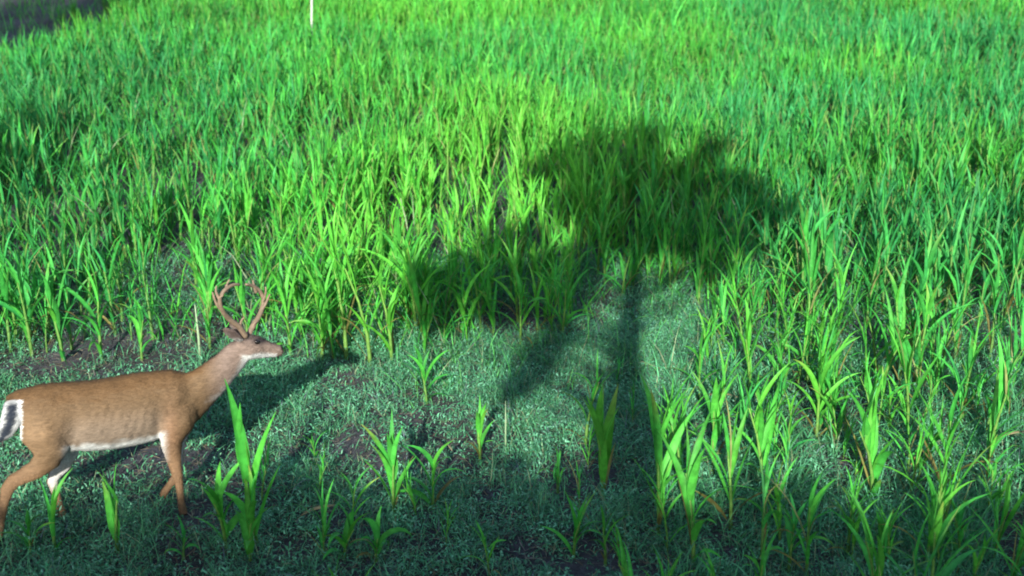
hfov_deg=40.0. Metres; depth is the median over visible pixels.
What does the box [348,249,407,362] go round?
corn plant
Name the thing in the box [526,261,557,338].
corn plant
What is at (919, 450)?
corn plant
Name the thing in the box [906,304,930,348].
corn plant
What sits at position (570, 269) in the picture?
corn plant
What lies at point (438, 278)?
corn plant
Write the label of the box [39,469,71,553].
corn plant
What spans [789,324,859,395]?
corn plant
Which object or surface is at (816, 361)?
corn plant
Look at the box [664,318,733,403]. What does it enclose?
corn plant
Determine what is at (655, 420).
corn plant
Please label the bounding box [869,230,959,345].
corn plant
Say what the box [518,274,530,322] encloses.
corn plant
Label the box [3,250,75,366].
corn plant
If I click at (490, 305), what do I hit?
corn plant
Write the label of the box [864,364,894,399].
corn plant
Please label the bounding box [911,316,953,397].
corn plant
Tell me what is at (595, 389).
corn plant
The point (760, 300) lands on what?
corn plant
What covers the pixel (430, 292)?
corn plant
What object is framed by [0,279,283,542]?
deer
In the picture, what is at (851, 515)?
corn plant
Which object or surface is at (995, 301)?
corn plant
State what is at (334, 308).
corn plant
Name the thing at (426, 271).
corn plant
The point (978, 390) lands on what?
corn plant
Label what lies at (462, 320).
corn plant
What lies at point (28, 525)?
corn plant
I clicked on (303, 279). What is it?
corn plant
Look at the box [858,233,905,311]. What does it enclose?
corn plant
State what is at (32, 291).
corn plant
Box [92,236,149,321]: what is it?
corn plant
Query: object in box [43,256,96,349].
corn plant
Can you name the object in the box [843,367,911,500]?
corn plant
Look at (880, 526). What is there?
corn plant
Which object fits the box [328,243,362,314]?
corn plant
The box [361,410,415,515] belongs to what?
corn plant
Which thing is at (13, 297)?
corn plant
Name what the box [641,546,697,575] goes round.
corn plant
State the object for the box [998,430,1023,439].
dry leaf
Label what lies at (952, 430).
corn plant
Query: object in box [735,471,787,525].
corn plant
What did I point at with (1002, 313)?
corn plant
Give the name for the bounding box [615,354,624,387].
corn plant
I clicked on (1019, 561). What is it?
corn plant
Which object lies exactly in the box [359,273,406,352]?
corn plant
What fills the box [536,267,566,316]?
corn plant
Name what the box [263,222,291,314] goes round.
corn plant
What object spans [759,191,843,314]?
corn plant
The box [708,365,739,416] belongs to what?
corn plant
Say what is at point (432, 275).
corn plant
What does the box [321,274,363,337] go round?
corn plant
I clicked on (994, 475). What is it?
corn plant
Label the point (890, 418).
corn plant
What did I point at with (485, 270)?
corn plant
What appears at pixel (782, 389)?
corn plant
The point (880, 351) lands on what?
corn plant
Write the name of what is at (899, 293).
corn plant
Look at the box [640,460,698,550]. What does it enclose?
corn plant
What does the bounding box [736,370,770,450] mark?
corn plant
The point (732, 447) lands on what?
corn plant
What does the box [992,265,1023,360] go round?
corn plant
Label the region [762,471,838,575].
corn plant
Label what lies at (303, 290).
corn plant
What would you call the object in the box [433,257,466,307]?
corn plant
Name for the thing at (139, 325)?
corn plant
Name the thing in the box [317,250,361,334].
corn plant
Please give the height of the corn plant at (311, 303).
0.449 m
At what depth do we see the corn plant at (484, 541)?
7.20 m
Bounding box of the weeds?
[0,240,1023,575]
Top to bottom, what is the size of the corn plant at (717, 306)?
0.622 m
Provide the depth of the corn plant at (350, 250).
10.59 m
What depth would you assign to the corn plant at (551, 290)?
10.40 m
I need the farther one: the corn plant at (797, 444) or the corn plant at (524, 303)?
the corn plant at (524, 303)
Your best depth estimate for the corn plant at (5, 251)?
10.59 m
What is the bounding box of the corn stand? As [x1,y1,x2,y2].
[0,0,1023,575]
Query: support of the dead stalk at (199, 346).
on the ground at (584, 566)
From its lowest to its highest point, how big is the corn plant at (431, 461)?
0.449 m
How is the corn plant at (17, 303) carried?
on the ground at (584, 566)
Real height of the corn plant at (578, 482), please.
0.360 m
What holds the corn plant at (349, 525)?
on the ground at (584, 566)
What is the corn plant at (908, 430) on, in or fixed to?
on the ground at (584, 566)
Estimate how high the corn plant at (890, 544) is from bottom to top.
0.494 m
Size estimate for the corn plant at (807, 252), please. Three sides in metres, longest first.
0.958 x 0.742 x 0.411 m
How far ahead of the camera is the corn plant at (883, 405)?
8.78 m
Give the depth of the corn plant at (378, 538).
7.36 m
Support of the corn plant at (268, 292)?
on the ground at (584, 566)
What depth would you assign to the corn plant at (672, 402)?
8.30 m
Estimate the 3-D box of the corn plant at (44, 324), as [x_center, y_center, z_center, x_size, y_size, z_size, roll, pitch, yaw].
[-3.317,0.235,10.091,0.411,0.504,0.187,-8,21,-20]
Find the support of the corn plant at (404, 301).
on the ground at (584, 566)
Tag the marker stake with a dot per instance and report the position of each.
(311, 14)
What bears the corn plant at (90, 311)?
on the ground at (584, 566)
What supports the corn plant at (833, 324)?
on the ground at (584, 566)
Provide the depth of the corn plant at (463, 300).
10.12 m
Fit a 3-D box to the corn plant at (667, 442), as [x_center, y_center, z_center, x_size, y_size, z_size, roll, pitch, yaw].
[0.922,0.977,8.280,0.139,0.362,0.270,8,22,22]
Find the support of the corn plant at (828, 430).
on the ground at (584, 566)
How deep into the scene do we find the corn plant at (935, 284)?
10.55 m
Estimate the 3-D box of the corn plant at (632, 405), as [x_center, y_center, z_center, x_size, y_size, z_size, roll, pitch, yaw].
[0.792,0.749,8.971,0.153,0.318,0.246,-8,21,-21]
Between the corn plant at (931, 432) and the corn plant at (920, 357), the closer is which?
the corn plant at (931, 432)
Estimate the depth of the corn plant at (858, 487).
7.80 m
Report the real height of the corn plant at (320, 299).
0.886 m
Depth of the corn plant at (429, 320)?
9.94 m
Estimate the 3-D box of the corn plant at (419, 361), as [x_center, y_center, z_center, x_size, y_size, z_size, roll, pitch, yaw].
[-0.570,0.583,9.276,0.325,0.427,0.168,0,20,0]
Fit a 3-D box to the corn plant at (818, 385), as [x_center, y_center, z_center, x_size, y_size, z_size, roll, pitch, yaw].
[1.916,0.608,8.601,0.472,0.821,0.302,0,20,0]
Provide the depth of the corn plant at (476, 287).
10.31 m
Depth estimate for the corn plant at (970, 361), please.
8.97 m
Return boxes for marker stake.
[310,0,312,34]
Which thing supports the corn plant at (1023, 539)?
on the ground at (584, 566)
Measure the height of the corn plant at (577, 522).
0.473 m
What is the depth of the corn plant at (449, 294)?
10.65 m
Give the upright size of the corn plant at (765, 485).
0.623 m
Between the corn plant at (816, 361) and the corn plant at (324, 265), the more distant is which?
the corn plant at (324, 265)
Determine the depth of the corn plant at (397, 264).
10.29 m
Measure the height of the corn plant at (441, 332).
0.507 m
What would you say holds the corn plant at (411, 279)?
on the ground at (584, 566)
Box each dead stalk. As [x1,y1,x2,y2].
[194,305,201,362]
[505,401,505,451]
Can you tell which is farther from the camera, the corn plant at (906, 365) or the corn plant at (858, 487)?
the corn plant at (906, 365)
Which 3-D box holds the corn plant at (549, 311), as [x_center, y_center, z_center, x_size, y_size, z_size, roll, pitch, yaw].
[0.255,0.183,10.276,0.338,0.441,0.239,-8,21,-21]
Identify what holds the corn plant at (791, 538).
on the ground at (584, 566)
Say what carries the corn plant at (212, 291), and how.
on the ground at (584, 566)
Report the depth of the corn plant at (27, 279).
10.21 m
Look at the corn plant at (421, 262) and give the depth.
10.40 m
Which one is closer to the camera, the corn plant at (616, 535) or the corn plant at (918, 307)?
the corn plant at (616, 535)
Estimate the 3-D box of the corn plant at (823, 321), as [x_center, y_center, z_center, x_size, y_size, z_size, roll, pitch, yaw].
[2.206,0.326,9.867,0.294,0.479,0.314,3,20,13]
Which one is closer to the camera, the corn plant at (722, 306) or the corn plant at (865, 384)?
the corn plant at (865, 384)
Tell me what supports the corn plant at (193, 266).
on the ground at (584, 566)
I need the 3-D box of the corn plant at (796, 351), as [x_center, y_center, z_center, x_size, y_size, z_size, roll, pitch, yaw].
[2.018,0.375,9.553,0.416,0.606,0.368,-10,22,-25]
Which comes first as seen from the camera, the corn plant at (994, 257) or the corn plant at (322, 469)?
the corn plant at (322, 469)
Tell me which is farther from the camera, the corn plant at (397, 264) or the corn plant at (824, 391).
the corn plant at (397, 264)
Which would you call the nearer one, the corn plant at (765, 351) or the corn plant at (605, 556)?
the corn plant at (605, 556)
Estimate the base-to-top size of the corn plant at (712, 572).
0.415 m
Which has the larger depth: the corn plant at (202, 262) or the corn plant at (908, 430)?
the corn plant at (202, 262)
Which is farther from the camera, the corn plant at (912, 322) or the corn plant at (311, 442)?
the corn plant at (912, 322)
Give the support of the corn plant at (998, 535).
on the ground at (584, 566)
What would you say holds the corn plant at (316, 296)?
on the ground at (584, 566)
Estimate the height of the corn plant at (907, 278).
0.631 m
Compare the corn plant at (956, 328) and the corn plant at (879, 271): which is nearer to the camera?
the corn plant at (956, 328)
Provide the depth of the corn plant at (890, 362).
9.18 m
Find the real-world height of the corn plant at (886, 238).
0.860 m
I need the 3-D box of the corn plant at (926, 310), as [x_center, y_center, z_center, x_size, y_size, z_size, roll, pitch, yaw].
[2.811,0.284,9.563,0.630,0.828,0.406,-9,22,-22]
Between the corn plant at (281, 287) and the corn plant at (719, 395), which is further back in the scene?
the corn plant at (281, 287)
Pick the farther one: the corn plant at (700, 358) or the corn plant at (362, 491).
the corn plant at (700, 358)
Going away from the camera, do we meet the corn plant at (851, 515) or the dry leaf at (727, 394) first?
the corn plant at (851, 515)
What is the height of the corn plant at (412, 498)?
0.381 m
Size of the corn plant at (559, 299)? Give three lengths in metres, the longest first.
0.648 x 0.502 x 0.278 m
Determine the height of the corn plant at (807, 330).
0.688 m
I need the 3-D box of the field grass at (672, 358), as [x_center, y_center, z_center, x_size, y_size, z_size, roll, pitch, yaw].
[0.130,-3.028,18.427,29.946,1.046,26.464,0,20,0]
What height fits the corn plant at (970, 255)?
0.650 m
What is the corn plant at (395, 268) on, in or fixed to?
on the ground at (584, 566)
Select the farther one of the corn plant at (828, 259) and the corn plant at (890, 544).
the corn plant at (828, 259)
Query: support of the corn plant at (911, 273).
on the ground at (584, 566)
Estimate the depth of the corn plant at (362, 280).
10.85 m
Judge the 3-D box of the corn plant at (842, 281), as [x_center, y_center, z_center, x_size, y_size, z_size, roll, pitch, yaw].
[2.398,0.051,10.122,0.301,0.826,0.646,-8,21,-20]
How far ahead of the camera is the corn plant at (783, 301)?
10.05 m
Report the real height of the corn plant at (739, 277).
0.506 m
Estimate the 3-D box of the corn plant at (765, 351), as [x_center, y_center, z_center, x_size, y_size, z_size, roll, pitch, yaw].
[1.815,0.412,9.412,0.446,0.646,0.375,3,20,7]
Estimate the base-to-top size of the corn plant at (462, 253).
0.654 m
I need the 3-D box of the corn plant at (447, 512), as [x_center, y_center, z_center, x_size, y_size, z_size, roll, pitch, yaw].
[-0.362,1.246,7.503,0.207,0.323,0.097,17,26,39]
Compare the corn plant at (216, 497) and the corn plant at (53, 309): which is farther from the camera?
the corn plant at (53, 309)
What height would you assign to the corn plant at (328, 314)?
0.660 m
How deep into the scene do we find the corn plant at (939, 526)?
6.72 m
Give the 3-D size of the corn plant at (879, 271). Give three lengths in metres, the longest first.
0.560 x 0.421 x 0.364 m
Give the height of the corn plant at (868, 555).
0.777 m
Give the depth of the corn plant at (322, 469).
8.02 m
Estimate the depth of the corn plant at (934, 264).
10.57 m
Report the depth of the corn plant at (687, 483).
7.33 m
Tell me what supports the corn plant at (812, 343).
on the ground at (584, 566)
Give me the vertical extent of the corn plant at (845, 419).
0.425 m
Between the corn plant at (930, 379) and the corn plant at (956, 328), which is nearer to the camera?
the corn plant at (930, 379)
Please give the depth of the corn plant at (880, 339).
9.59 m
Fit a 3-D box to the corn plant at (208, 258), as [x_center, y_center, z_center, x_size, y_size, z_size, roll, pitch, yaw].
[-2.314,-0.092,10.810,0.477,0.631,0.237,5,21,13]
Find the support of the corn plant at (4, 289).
on the ground at (584, 566)
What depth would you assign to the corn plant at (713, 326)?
9.98 m
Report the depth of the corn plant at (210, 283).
10.12 m
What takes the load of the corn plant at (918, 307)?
on the ground at (584, 566)
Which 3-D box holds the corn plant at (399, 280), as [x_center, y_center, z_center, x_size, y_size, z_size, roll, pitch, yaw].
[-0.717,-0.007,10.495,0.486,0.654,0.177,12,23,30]
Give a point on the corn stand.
(894, 32)
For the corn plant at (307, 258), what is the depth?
10.22 m
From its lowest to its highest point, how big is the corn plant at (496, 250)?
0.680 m
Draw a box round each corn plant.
[0,225,15,316]
[0,238,35,352]
[0,240,84,356]
[0,241,46,342]
[0,288,21,344]
[2,239,45,304]
[2,506,53,556]
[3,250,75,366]
[3,256,42,339]
[3,262,40,332]
[5,243,39,329]
[10,252,49,334]
[11,274,40,335]
[26,242,78,330]
[28,288,60,352]
[32,266,62,339]
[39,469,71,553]
[40,255,129,359]
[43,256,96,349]
[56,233,85,314]
[67,236,106,314]
[70,288,102,339]
[82,266,127,318]
[85,235,129,334]
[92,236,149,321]
[97,461,119,552]
[103,269,149,339]
[107,233,179,339]
[121,293,155,358]
[162,515,201,560]
[177,228,207,316]
[177,259,229,348]
[185,230,241,327]
[185,236,244,300]
[191,271,226,317]
[191,462,263,548]
[202,259,267,331]
[224,378,280,545]
[224,464,272,561]
[234,240,291,323]
[250,263,292,323]
[251,434,296,500]
[252,249,322,355]
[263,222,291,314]
[269,247,309,318]
[275,214,363,334]
[276,200,386,359]
[284,243,343,356]
[285,231,340,309]
[287,267,318,328]
[288,266,331,351]
[288,278,358,357]
[289,230,316,316]
[290,480,341,558]
[291,283,312,338]
[292,271,350,359]
[298,239,328,316]
[301,275,327,321]
[302,426,327,464]
[304,267,356,335]
[306,438,328,491]
[310,222,372,306]
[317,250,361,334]
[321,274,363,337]
[322,502,370,559]
[323,464,377,515]
[325,219,400,365]
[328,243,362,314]
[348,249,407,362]
[348,505,412,561]
[352,257,385,308]
[355,206,461,341]
[358,215,433,328]
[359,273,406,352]
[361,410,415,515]
[363,238,436,334]
[383,232,456,330]
[385,241,437,311]
[386,225,445,349]
[386,244,444,312]
[388,267,437,339]
[396,441,471,512]
[400,460,422,514]
[403,346,449,403]
[408,251,444,305]
[411,257,455,335]
[420,245,447,307]
[422,282,443,358]
[427,243,490,343]
[428,252,446,310]
[431,284,475,347]
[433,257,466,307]
[433,497,460,546]
[435,255,459,307]
[437,229,458,320]
[443,236,493,318]
[448,278,483,330]
[450,247,506,333]
[456,521,506,575]
[457,395,493,464]
[459,232,513,313]
[464,255,502,314]
[476,220,530,308]
[476,270,496,338]
[477,231,532,322]
[480,267,548,346]
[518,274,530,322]
[526,257,593,334]
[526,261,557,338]
[532,253,570,328]
[533,282,568,332]
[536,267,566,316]
[536,446,565,492]
[538,256,581,318]
[539,258,594,341]
[541,490,602,558]
[542,240,585,298]
[542,350,630,443]
[557,273,573,330]
[565,456,596,510]
[577,503,631,565]
[578,420,597,470]
[583,383,618,496]
[604,527,632,575]
[609,518,625,555]
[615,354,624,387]
[620,380,646,421]
[631,374,717,533]
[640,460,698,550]
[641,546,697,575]
[643,370,714,468]
[647,393,720,488]
[653,430,670,476]
[656,406,756,565]
[663,383,721,468]
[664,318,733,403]
[683,370,749,473]
[683,391,772,529]
[684,339,749,421]
[689,264,733,341]
[695,546,715,575]
[696,306,723,361]
[697,269,739,347]
[700,307,731,351]
[707,247,775,340]
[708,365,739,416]
[712,201,780,313]
[713,255,746,313]
[722,316,754,365]
[723,262,774,331]
[723,364,807,483]
[730,298,789,391]
[735,370,780,424]
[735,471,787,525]
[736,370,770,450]
[740,266,776,319]
[742,521,779,575]
[750,306,808,385]
[750,368,797,423]
[751,238,796,312]
[755,200,851,321]
[756,276,803,339]
[757,445,795,555]
[758,455,804,543]
[758,492,834,571]
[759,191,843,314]
[761,253,817,352]
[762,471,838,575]
[763,339,801,404]
[764,405,817,464]
[766,285,804,356]
[766,388,812,439]
[767,300,827,388]
[769,309,838,383]
[770,237,816,317]
[770,409,791,469]
[771,230,843,351]
[773,421,813,480]
[786,328,863,441]
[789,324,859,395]
[792,255,825,313]
[792,279,847,353]
[794,186,855,311]
[795,306,857,396]
[797,301,855,362]
[801,356,853,433]
[802,328,859,393]
[804,339,840,381]
[810,363,857,446]
[812,270,912,378]
[813,299,844,347]
[813,353,859,415]
[814,328,838,400]
[815,237,860,343]
[822,375,845,442]
[822,462,877,554]
[825,487,903,575]
[826,485,877,558]
[834,374,867,436]
[839,435,867,479]
[841,464,885,516]
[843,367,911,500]
[843,407,860,457]
[847,240,890,323]
[849,294,912,377]
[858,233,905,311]
[859,363,916,433]
[860,346,887,410]
[862,242,908,306]
[863,286,928,403]
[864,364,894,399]
[866,483,989,575]
[867,209,911,313]
[868,262,923,336]
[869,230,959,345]
[872,291,921,404]
[875,501,918,574]
[875,505,897,556]
[876,253,932,380]
[877,378,908,439]
[877,411,991,522]
[878,401,950,502]
[881,460,974,565]
[882,235,934,321]
[883,395,939,471]
[885,312,953,428]
[886,372,997,482]
[888,210,963,299]
[891,333,940,408]
[896,246,921,313]
[896,489,978,568]
[898,276,973,383]
[905,276,942,345]
[906,285,950,341]
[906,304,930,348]
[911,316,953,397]
[913,393,959,482]
[915,270,943,318]
[915,356,951,414]
[916,456,952,554]
[919,289,971,367]
[920,266,954,315]
[922,380,940,423]
[925,325,993,423]
[926,299,981,378]
[927,233,959,317]
[932,283,986,363]
[933,197,968,311]
[935,354,991,426]
[937,240,1001,339]
[940,304,1020,413]
[944,490,1001,572]
[947,480,976,538]
[949,249,985,313]
[952,230,990,310]
[959,300,991,344]
[962,307,1023,387]
[964,345,1023,434]
[964,502,1023,575]
[966,255,1005,322]
[967,372,990,419]
[967,446,1023,514]
[967,524,1002,575]
[968,217,1023,324]
[968,427,1015,482]
[970,219,1021,311]
[976,256,1023,360]
[979,456,1023,560]
[983,335,1021,425]
[983,520,1023,575]
[986,333,1023,468]
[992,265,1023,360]
[995,284,1018,338]
[995,459,1017,513]
[1002,523,1023,575]
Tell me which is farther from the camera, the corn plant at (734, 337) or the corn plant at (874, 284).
the corn plant at (874, 284)
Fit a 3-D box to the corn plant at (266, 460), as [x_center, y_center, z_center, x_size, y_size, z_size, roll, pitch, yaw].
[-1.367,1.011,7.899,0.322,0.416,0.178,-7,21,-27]
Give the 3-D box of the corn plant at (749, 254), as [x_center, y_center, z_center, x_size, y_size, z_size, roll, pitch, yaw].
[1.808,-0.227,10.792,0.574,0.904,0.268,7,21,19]
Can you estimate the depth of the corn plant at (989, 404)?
8.76 m
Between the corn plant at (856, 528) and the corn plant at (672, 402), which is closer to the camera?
the corn plant at (856, 528)
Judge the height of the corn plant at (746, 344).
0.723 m
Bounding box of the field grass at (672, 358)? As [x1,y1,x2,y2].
[0,0,1023,575]
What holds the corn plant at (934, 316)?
on the ground at (584, 566)
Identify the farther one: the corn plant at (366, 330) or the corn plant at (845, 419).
the corn plant at (366, 330)
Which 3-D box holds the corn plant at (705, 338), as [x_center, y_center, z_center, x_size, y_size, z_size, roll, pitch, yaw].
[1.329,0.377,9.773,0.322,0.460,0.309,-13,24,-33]
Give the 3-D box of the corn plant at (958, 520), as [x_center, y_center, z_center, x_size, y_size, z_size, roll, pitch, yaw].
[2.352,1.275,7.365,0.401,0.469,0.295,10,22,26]
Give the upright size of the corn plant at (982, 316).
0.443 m
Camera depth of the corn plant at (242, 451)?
7.34 m
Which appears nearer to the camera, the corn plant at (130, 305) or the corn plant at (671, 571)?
the corn plant at (671, 571)
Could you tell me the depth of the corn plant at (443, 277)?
10.82 m
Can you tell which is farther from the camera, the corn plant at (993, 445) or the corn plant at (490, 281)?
the corn plant at (490, 281)
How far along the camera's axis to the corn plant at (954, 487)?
7.47 m
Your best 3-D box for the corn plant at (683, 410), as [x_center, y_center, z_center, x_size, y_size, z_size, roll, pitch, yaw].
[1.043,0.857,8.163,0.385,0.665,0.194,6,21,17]
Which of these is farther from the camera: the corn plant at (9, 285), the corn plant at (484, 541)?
the corn plant at (9, 285)
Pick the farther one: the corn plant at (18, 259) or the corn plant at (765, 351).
the corn plant at (18, 259)
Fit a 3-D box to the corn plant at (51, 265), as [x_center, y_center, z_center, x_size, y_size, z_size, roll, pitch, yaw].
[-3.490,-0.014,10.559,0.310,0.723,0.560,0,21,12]
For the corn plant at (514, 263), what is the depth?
10.55 m
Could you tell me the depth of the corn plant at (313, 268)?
10.50 m
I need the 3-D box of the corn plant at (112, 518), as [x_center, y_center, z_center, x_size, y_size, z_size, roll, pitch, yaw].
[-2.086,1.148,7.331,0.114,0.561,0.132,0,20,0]
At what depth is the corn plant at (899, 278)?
10.16 m
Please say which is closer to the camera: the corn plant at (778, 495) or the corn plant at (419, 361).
the corn plant at (778, 495)
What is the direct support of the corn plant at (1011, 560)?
on the ground at (584, 566)
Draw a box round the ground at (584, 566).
[0,0,1023,575]
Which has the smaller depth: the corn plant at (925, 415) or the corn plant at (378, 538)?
the corn plant at (378, 538)
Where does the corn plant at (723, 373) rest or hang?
on the ground at (584, 566)
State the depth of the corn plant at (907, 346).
9.24 m
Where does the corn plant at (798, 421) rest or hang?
on the ground at (584, 566)
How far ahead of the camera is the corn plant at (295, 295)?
10.52 m
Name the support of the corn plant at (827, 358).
on the ground at (584, 566)
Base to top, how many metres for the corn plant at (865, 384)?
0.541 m
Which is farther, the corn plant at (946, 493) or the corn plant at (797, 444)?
the corn plant at (797, 444)
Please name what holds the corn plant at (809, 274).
on the ground at (584, 566)
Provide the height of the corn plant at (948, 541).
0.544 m
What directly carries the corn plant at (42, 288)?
on the ground at (584, 566)
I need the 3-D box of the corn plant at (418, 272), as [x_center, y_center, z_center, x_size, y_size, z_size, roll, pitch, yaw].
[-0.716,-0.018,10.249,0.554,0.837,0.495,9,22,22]
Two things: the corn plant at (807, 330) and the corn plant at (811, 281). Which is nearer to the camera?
the corn plant at (807, 330)
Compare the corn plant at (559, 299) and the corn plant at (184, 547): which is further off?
the corn plant at (559, 299)
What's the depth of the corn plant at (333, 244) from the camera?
9.93 m
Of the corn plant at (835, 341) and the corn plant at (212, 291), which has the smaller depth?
the corn plant at (835, 341)
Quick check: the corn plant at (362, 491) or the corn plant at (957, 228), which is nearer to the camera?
the corn plant at (362, 491)
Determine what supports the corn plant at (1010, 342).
on the ground at (584, 566)
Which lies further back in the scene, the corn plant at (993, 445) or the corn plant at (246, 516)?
the corn plant at (993, 445)
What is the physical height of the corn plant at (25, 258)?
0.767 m
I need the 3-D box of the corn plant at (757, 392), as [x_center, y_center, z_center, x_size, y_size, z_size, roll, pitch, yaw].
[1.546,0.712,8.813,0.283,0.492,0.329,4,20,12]
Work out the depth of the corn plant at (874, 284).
10.52 m
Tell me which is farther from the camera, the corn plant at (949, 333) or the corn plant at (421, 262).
the corn plant at (421, 262)
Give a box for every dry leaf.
[300,504,334,516]
[695,392,738,403]
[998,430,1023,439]
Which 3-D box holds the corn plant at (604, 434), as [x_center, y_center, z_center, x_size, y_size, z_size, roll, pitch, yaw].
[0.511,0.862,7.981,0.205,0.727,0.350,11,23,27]
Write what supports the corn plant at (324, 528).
on the ground at (584, 566)
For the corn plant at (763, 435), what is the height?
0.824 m
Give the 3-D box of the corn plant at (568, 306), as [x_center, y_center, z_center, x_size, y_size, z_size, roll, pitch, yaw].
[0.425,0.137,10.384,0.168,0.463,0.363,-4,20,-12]
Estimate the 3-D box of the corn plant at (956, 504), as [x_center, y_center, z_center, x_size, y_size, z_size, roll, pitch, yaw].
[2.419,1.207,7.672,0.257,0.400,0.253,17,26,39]
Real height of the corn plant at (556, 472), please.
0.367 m
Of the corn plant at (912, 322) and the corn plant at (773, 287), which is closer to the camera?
the corn plant at (912, 322)
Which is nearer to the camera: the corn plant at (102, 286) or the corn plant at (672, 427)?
the corn plant at (672, 427)
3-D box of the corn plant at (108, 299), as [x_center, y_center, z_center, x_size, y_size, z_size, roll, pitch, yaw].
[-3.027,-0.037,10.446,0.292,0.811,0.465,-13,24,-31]
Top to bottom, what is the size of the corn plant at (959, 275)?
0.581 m
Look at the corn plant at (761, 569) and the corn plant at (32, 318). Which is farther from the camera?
the corn plant at (32, 318)
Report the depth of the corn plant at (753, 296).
10.37 m
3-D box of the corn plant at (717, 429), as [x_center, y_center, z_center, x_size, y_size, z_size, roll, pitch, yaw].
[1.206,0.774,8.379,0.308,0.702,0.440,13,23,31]
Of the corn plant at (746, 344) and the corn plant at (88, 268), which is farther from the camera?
the corn plant at (88, 268)
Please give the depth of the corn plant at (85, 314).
10.35 m
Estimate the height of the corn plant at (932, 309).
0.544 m
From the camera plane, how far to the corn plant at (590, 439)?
8.35 m
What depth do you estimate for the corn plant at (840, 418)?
8.68 m
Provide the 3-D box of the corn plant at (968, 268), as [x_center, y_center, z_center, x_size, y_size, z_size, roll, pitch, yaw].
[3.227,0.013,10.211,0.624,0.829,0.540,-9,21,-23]
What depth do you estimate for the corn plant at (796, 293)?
10.68 m
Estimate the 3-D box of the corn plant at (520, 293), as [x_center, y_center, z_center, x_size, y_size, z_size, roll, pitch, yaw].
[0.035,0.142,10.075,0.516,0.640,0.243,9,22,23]
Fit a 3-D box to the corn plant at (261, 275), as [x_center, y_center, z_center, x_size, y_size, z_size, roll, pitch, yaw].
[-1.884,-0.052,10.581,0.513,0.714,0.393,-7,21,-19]
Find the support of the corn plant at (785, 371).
on the ground at (584, 566)
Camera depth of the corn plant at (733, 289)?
10.16 m
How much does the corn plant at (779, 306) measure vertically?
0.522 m
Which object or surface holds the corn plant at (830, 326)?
on the ground at (584, 566)
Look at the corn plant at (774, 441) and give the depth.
8.40 m
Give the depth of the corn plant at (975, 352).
9.10 m
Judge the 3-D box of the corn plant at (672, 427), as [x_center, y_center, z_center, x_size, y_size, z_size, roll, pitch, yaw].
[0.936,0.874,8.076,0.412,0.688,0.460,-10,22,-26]
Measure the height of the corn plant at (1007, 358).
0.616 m
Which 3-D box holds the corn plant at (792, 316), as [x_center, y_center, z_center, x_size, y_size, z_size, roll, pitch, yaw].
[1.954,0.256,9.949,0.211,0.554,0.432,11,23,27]
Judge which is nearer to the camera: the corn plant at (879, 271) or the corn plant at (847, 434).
the corn plant at (847, 434)
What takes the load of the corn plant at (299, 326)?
on the ground at (584, 566)
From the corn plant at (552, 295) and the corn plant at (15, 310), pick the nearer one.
the corn plant at (15, 310)
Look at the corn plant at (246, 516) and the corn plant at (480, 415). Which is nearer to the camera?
the corn plant at (246, 516)
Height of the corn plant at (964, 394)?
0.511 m
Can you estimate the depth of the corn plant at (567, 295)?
10.17 m
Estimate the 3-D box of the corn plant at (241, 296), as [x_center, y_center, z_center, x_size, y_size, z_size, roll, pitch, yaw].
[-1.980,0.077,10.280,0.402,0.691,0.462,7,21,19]
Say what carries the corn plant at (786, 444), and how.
on the ground at (584, 566)
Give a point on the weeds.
(512, 394)
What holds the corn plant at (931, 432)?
on the ground at (584, 566)
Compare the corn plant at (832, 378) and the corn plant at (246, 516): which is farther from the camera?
the corn plant at (832, 378)
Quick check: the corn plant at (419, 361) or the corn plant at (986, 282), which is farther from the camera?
the corn plant at (986, 282)
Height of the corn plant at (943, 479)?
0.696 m
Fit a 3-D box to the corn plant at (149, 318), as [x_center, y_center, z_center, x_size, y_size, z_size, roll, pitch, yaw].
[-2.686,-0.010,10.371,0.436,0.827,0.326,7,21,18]
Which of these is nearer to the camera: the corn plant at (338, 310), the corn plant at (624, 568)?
the corn plant at (624, 568)
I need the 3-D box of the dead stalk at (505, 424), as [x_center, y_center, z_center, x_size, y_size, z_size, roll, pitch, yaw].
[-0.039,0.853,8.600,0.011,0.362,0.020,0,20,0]
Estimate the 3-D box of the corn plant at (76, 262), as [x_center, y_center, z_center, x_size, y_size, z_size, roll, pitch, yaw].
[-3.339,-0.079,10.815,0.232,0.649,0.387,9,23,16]
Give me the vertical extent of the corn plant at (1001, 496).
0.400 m
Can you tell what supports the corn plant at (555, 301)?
on the ground at (584, 566)
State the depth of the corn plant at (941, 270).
10.58 m
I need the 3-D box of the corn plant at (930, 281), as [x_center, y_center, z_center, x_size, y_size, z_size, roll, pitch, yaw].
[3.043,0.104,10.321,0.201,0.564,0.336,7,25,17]
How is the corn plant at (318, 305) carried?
on the ground at (584, 566)
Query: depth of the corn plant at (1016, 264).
10.44 m
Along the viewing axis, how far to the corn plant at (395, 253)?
10.30 m
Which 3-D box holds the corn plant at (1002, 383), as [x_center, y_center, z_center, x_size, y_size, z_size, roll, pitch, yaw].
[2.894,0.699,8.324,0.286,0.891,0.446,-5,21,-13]
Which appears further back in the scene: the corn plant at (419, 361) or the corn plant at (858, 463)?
the corn plant at (419, 361)
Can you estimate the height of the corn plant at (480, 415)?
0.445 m
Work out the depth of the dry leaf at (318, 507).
7.75 m
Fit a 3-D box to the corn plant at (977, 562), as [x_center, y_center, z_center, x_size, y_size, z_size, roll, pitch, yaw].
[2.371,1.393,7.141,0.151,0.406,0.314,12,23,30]
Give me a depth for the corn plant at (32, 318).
10.45 m

